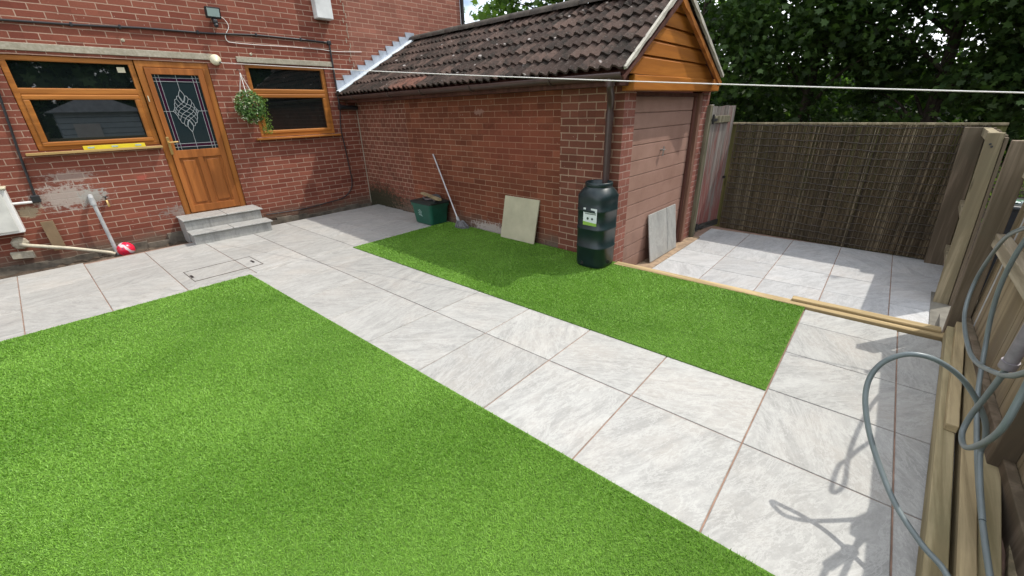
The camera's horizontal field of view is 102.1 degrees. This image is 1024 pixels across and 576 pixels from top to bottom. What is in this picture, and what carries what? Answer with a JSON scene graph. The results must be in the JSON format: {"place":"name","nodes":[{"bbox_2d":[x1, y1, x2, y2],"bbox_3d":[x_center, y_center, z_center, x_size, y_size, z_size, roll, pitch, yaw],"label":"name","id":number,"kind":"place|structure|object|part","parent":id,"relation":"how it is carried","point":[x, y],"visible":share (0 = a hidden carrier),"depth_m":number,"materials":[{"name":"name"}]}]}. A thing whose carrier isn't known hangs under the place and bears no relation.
{"place":"outdoors","nodes":[
{"label":"outdoors","id":0,"kind":"place"},
{"bbox_2d":[0,241,188,279],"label":"trench soil","id":1,"kind":"structure","parent":0,"point":[103,257],"depth_m":5.26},
{"bbox_2d":[116,242,134,255],"bbox_3d":[-5.061,-0.509,5.426,0.184,0.184,0.184,19,31,40],"label":"play ball","id":2,"kind":"object","parent":1,"relation":"on","point":[124,248],"visible":0.84,"depth_m":5.37,"materials":[{"name":"plastic"}]},
{"bbox_2d":[0,274,779,575],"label":"lawn","id":3,"kind":"structure","parent":0,"point":[546,562],"depth_m":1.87,"materials":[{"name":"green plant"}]},
{"bbox_2d":[0,204,1005,575],"bbox_3d":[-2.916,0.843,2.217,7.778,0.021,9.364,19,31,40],"label":"patio paving","id":4,"kind":"structure","parent":0,"point":[776,514],"depth_m":2.50,"materials":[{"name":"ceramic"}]},
{"bbox_2d":[183,256,262,281],"bbox_3d":[-3.260,-0.225,4.690,0.442,0.006,0.675,18,30,37],"label":"inspection cover","id":5,"kind":"object","parent":4,"relation":"on","point":[191,276],"visible":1,"depth_m":4.63,"materials":[{"name":"grey metal"}]},
{"bbox_2d":[176,205,272,244],"bbox_3d":[-4.161,-0.919,6.046,0.731,0.347,1.015,19,31,40],"label":"door step","id":6,"kind":"object","parent":4,"relation":"on","point":[213,226],"depth_m":5.89,"materials":[{"name":"stone"}]},
{"bbox_2d":[410,197,449,225],"bbox_3d":[-1.246,-1.181,6.334,0.536,0.348,0.390,19,31,40],"label":"recycling box","id":7,"kind":"object","parent":4,"relation":"on","point":[430,212],"visible":0.98,"depth_m":6.19,"materials":[{"name":"plastic"}]},
{"bbox_2d":[420,192,440,200],"bbox_3d":[-1.226,-1.381,6.222,0.056,0.028,0.691,-15,27,-29],"label":"wood batten","id":8,"kind":"object","parent":7,"relation":"on","point":[431,196],"visible":1,"depth_m":6.17,"materials":[{"name":"beige wood"}]},
{"bbox_2d":[915,326,954,575],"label":"loose timber","id":9,"kind":"object","parent":4,"relation":"on","point":[935,526],"visible":0.69,"depth_m":1.73,"materials":[{"name":"brown wood"}]},
{"bbox_2d":[943,322,964,432],"bbox_3d":[2.616,0.465,2.435,1.421,0.040,0.045,-22,31,-39],"label":"loose timber","id":10,"kind":"object","parent":9,"relation":"on","point":[952,413],"visible":0.78,"depth_m":2.24,"materials":[{"name":"brown wood"}]},
{"bbox_2d":[949,345,976,575],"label":"loose timber","id":11,"kind":"object","parent":4,"relation":"on","point":[963,548],"visible":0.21,"depth_m":1.65,"materials":[{"name":"brown wood"}]},
{"bbox_2d":[977,421,1001,575],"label":"loose timber","id":12,"kind":"object","parent":4,"relation":"on","point":[992,484],"visible":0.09,"depth_m":1.59,"materials":[{"name":"brown wood"}]},
{"bbox_2d":[1005,545,1016,575],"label":"loose timber","id":13,"kind":"object","parent":4,"relation":"on","point":[1010,569],"visible":0.18,"depth_m":1.48,"materials":[{"name":"wood"}]},
{"bbox_2d":[353,221,804,390],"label":"side lawn","id":14,"kind":"structure","parent":0,"point":[783,348],"depth_m":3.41,"materials":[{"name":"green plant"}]},
{"bbox_2d":[432,154,468,228],"bbox_3d":[-0.938,-1.415,6.043,0.174,0.984,0.870,-21,30,-38],"label":"floor mop","id":15,"kind":"object","parent":14,"relation":"on","point":[461,224],"visible":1,"depth_m":6.06,"materials":[{"name":"grey plastic"}]},
{"bbox_2d":[501,195,539,243],"bbox_3d":[0.096,-0.878,5.295,0.583,0.538,0.121,18,30,38],"label":"beige slab","id":16,"kind":"object","parent":14,"relation":"on","point":[520,219],"depth_m":5.27,"materials":[{"name":"beige stone"}]},
{"bbox_2d":[577,179,618,268],"bbox_3d":[0.890,-0.669,4.335,0.371,0.876,0.366,19,31,40],"label":"water butt","id":17,"kind":"object","parent":14,"relation":"on","point":[597,208],"visible":1,"depth_m":4.20,"materials":[{"name":"plastic"}]},
{"bbox_2d":[209,54,1023,325],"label":"clothes line","id":18,"kind":"object","parent":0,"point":[214,59],"visible":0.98,"depth_m":3.07,"materials":[{"name":"beige plastic"}]},
{"bbox_2d":[460,0,986,71],"label":"sky","id":19,"kind":"structure","parent":0,"point":[468,5],"materials":[{"name":"white"}]},
{"bbox_2d":[652,226,959,323],"bbox_3d":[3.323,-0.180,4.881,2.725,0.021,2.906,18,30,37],"label":"terrace paving","id":20,"kind":"structure","parent":0,"point":[858,279],"depth_m":4.89,"materials":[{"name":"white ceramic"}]},
{"bbox_2d":[614,261,943,341],"bbox_3d":[2.122,0.162,3.777,2.604,0.285,0.100,17,30,37],"label":"timber sleeper","id":21,"kind":"object","parent":20,"relation":"on","point":[932,335],"visible":0.24,"depth_m":3.38,"materials":[{"name":"beige wood"}]},
{"bbox_2d":[791,296,941,332],"bbox_3d":[2.756,0.195,3.273,0.921,0.022,0.075,17,30,37],"label":"timber sleeper","id":22,"kind":"object","parent":21,"relation":"on","point":[924,326],"visible":1,"depth_m":3.23,"materials":[{"name":"beige wood"}]},
{"bbox_2d":[695,155,1023,298],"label":"ground","id":23,"kind":"structure","parent":0,"point":[1022,188],"depth_m":9.18,"materials":[{"name":"soil"}]},
{"bbox_2d":[0,0,464,275],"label":"brick house","id":24,"kind":"structure","parent":23,"relation":"on","point":[76,76],"depth_m":5.60,"materials":[{"name":"brick"}]},
{"bbox_2d":[0,186,25,235],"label":"meter cabinet","id":25,"kind":"object","parent":24,"relation":"attached to","point":[11,222],"visible":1,"depth_m":4.68,"materials":[{"name":"white plastic"}]},
{"bbox_3d":[-5.865,-0.782,4.510,0.016,0.445,0.530,19,31,40],"label":"door","id":26,"kind":"part","parent":25,"relation":"part of","materials":[{"name":"white plastic"}]},
{"bbox_2d":[40,220,65,250],"bbox_3d":[-5.589,-0.639,5.046,0.046,0.355,0.120,19,31,40],"label":"brown board","id":27,"kind":"object","parent":24,"relation":"attached to","point":[52,233],"visible":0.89,"depth_m":5.03,"materials":[{"name":"brown wood"}]},
{"bbox_2d":[0,54,162,155],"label":"window frame","id":28,"kind":"structure","parent":24,"relation":"in","point":[65,103],"depth_m":4.98,"materials":[{"name":"brown wood"}]},
{"bbox_2d":[83,143,145,149],"bbox_3d":[-5.003,-1.788,5.219,0.028,0.046,0.590,19,31,40],"label":"spirit level","id":29,"kind":"object","parent":24,"relation":"on","point":[93,147],"visible":1,"depth_m":5.20,"materials":[{"name":"yellow paint"}]},
{"bbox_2d":[143,67,240,212],"bbox_3d":[-4.448,-2.042,5.834,0.119,1.870,0.648,19,31,40],"label":"back door","id":30,"kind":"structure","parent":24,"relation":"in","point":[181,97],"depth_m":5.81,"materials":[{"name":"brown wood"}]},
{"bbox_2d":[204,6,220,27],"bbox_3d":[-4.029,-3.649,5.588,0.123,0.234,0.175,19,31,40],"label":"security light","id":31,"kind":"object","parent":24,"relation":"attached to","point":[213,13],"visible":1,"depth_m":5.55,"materials":[{"name":"black plastic"}]},
{"bbox_2d":[234,69,273,133],"bbox_3d":[-3.800,-2.708,6.051,0.368,0.878,0.490,19,31,40],"label":"hanging basket","id":32,"kind":"object","parent":24,"relation":"hanging from","point":[249,108],"visible":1,"depth_m":5.99,"materials":[{"name":"green plastic"}]},
{"bbox_2d":[243,63,340,139],"bbox_3d":[-3.490,-2.952,6.586,0.180,1.047,1.320,19,31,40],"label":"window frame","id":33,"kind":"structure","parent":24,"relation":"in","point":[298,103],"depth_m":6.61,"materials":[{"name":"brown wood"}]},
{"bbox_2d":[311,0,332,20],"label":"white casing","id":34,"kind":"object","parent":24,"relation":"attached to","point":[322,9],"visible":1,"depth_m":6.43,"materials":[{"name":"white plastic"}]},
{"bbox_2d":[464,0,568,20],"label":"sycamore tree","id":35,"kind":"object","parent":23,"relation":"on","point":[508,6],"visible":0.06,"depth_m":15.03,"materials":[{"name":"green plant"}]},
{"bbox_2d":[335,0,723,264],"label":"brick garage","id":36,"kind":"structure","parent":23,"relation":"on","point":[551,145],"depth_m":4.97,"materials":[{"name":"brick"}]},
{"bbox_2d":[622,96,693,264],"bbox_3d":[1.789,-1.287,5.070,0.075,1.923,1.661,18,30,38],"label":"garage door","id":37,"kind":"structure","parent":36,"relation":"in","point":[661,124],"depth_m":4.93,"materials":[{"name":"paint"}]},
{"bbox_2d":[688,105,735,236],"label":"garden gate","id":38,"kind":"structure","parent":36,"relation":"attached to","point":[719,120],"depth_m":6.03,"materials":[{"name":"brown wood"}]},
{"bbox_2d":[636,236,699,268],"bbox_3d":[1.935,-0.357,5.533,0.280,0.158,2.411,18,30,38],"label":"garage threshold","id":39,"kind":"object","parent":23,"relation":"on","point":[685,242],"visible":0.29,"depth_m":5.54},
{"bbox_2d":[648,208,666,262],"bbox_3d":[1.882,-0.686,5.332,0.098,0.595,0.533,18,30,38],"label":"porcelain tile","id":40,"kind":"object","parent":39,"relation":"on","point":[657,228],"visible":1,"depth_m":5.31,"materials":[{"name":"grey tile"}]},
{"bbox_2d":[666,204,675,251],"bbox_3d":[2.160,-0.816,5.615,0.107,0.595,0.285,19,31,40],"label":"porcelain tile","id":41,"kind":"object","parent":39,"relation":"on","point":[671,227],"visible":1,"depth_m":5.61,"materials":[{"name":"grey tile"}]},
{"bbox_2d":[697,0,847,121],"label":"sycamore tree","id":42,"kind":"object","parent":23,"relation":"on","point":[743,25],"visible":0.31,"depth_m":9.47,"materials":[{"name":"green plant"}]},
{"bbox_2d":[701,0,891,121],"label":"sycamore tree","id":43,"kind":"object","parent":23,"relation":"on","point":[786,112],"visible":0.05,"depth_m":14.63,"materials":[{"name":"green plant"}]},
{"bbox_2d":[703,0,986,121],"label":"sycamore tree","id":44,"kind":"object","parent":23,"relation":"on","point":[806,104],"visible":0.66,"depth_m":9.51,"materials":[{"name":"green plant"}]},
{"bbox_2d":[700,122,1008,258],"bbox_3d":[4.217,-1.347,5.699,0.050,1.732,3.000,-23,31,-40],"label":"panel fence","id":45,"kind":"object","parent":23,"relation":"on","point":[1002,127],"visible":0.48,"depth_m":5.45,"materials":[{"name":"brown wood"}]},
{"bbox_2d":[719,123,990,259],"bbox_3d":[4.251,-1.380,5.578,0.024,1.576,2.578,-23,31,-40],"label":"reed screen","id":46,"kind":"object","parent":45,"relation":"attached to","point":[896,246],"visible":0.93,"depth_m":5.47,"materials":[{"name":"wicker"}]},
{"bbox_2d":[709,62,1023,160],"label":"undergrowth","id":47,"kind":"object","parent":23,"relation":"on","point":[913,111],"visible":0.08,"depth_m":15.66,"materials":[{"name":"green plant"}]},
{"bbox_2d":[770,0,1023,139],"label":"sycamore tree","id":48,"kind":"object","parent":23,"relation":"on","point":[866,98],"visible":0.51,"depth_m":9.11,"materials":[{"name":"green plant"}]},
{"bbox_2d":[929,291,977,329],"bbox_3d":[3.717,0.427,3.423,0.400,0.300,2.200,19,31,40],"label":"gateway concrete","id":49,"kind":"object","parent":23,"relation":"on","point":[938,314],"visible":0.07,"depth_m":3.83,"materials":[{"name":"grey concrete"}]},
{"bbox_2d":[887,0,1023,141],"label":"sycamore tree","id":50,"kind":"object","parent":23,"relation":"on","point":[994,82],"visible":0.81,"depth_m":7.90,"materials":[{"name":"green plant"}]},
{"bbox_2d":[908,12,1023,155],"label":"sycamore tree","id":51,"kind":"object","parent":23,"relation":"on","point":[1011,133],"visible":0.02,"depth_m":11.95,"materials":[{"name":"green plant"}]},
{"bbox_2d":[924,127,1008,305],"bbox_3d":[4.593,-0.734,4.280,0.316,1.710,1.512,19,31,40],"label":"boarded fence","id":52,"kind":"object","parent":23,"relation":"on","point":[968,212],"visible":0.91,"depth_m":3.95,"materials":[{"name":"brown wood"}]},
{"bbox_2d":[942,140,1023,575],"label":"timber fence","id":53,"kind":"object","parent":23,"relation":"on","point":[1004,453],"visible":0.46,"depth_m":2.40,"materials":[{"name":"brown wood"}]},
{"bbox_2d":[862,226,1023,575],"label":"garden hose","id":54,"kind":"object","parent":53,"relation":"hanging from","point":[1010,360],"visible":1,"depth_m":1.57,"materials":[{"name":"rubber"}]},
{"bbox_2d":[980,198,1023,293],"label":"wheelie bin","id":55,"kind":"object","parent":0,"point":[1015,212],"depth_m":4.14,"materials":[{"name":"plastic"}]},
{"bbox_2d":[980,139,1023,222],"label":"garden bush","id":56,"kind":"object","parent":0,"point":[1020,195],"visible":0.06,"depth_m":5.08,"materials":[{"name":"green plant"}]},
{"bbox_2d":[1015,199,1023,203],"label":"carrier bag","id":57,"kind":"object","parent":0,"point":[1018,201],"visible":0.3,"depth_m":4.16,"materials":[{"name":"white plastic"}]}
]}

